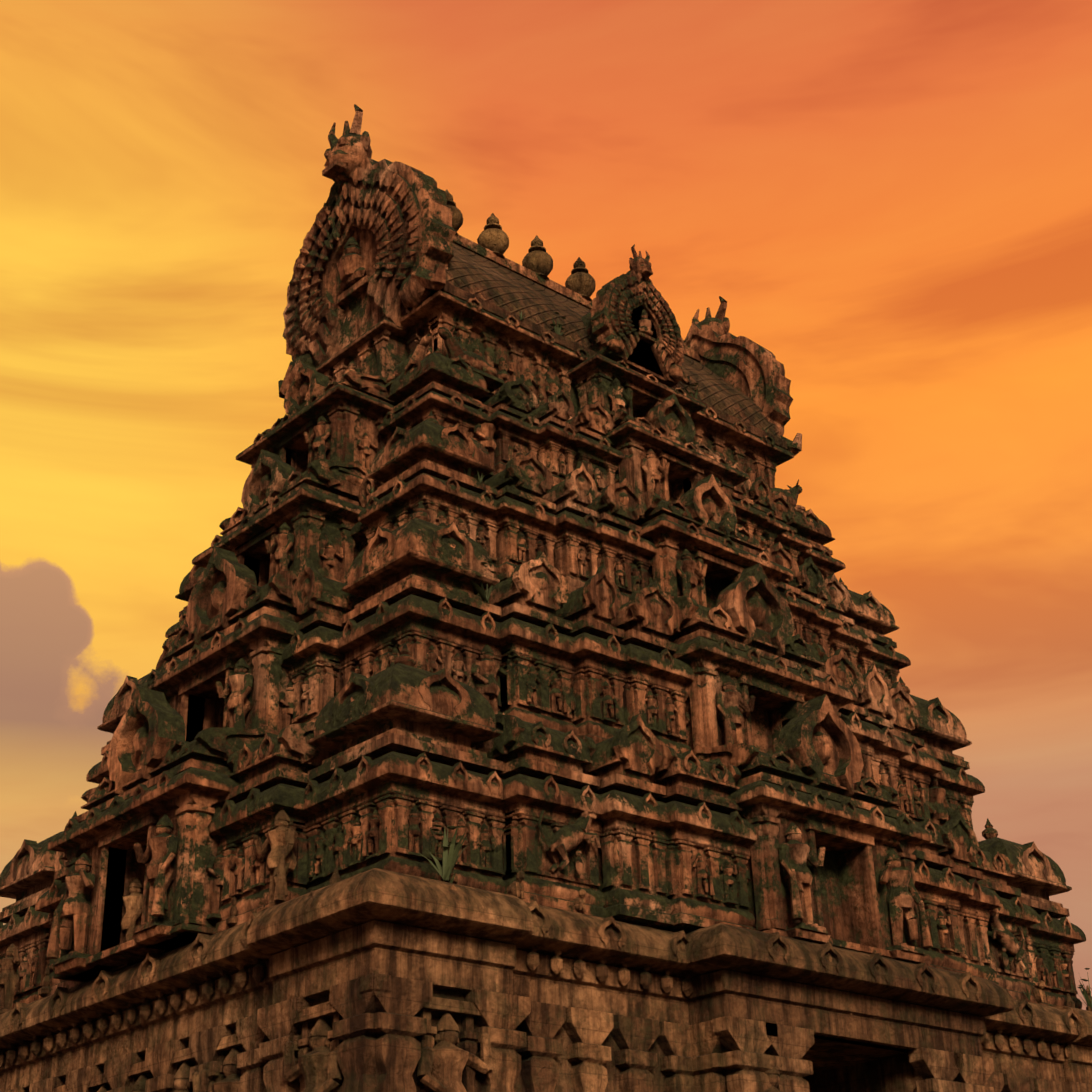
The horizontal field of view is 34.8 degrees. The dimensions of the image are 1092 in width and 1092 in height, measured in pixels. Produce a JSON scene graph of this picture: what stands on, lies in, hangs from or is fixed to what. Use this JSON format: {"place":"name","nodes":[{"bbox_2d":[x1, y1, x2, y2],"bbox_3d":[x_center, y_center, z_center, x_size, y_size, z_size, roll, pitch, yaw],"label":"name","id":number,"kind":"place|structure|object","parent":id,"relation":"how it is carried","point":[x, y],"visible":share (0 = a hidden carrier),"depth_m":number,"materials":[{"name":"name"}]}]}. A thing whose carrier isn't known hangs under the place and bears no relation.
{"place":"outdoors","nodes":[
{"label":"outdoors","id":0,"kind":"place"},
{"bbox_2d":[0,810,1091,1091],"bbox_3d":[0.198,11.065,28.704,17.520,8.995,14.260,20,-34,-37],"label":"temple base","id":1,"kind":"object","parent":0,"point":[376,980],"visible":0.98,"depth_m":23.07,"materials":[{"name":"stone"}]},
{"bbox_2d":[0,104,1085,1009],"bbox_3d":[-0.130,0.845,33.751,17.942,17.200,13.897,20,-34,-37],"label":"temple tower","id":2,"kind":"structure","parent":1,"relation":"on","point":[654,682],"depth_m":27.34,"materials":[{"name":"brown stone"}]},
{"bbox_2d":[445,189,595,300],"bbox_3d":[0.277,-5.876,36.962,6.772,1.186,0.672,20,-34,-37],"label":"roof finials","id":3,"kind":"object","parent":2,"relation":"on","point":[494,238],"visible":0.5,"depth_m":36.24,"materials":[{"name":"stone"}]},
{"bbox_2d":[428,242,786,449],"bbox_3d":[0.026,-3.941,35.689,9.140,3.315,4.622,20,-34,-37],"label":"roof","id":4,"kind":"structure","parent":2,"relation":"attached to","point":[493,288],"depth_m":33.39,"materials":[{"name":"brown stone"}]},
{"bbox_2d":[0,311,1091,1007],"bbox_3d":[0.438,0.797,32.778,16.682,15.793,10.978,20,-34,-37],"label":"ledge weeds","id":5,"kind":"object","parent":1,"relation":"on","point":[450,859],"visible":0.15,"depth_m":21.99,"materials":[{"name":"green plant"}]},
{"bbox_2d":[0,0,1091,1009],"label":"sky","id":6,"kind":"structure","parent":0,"point":[891,200],"materials":[{"name":"orange"}]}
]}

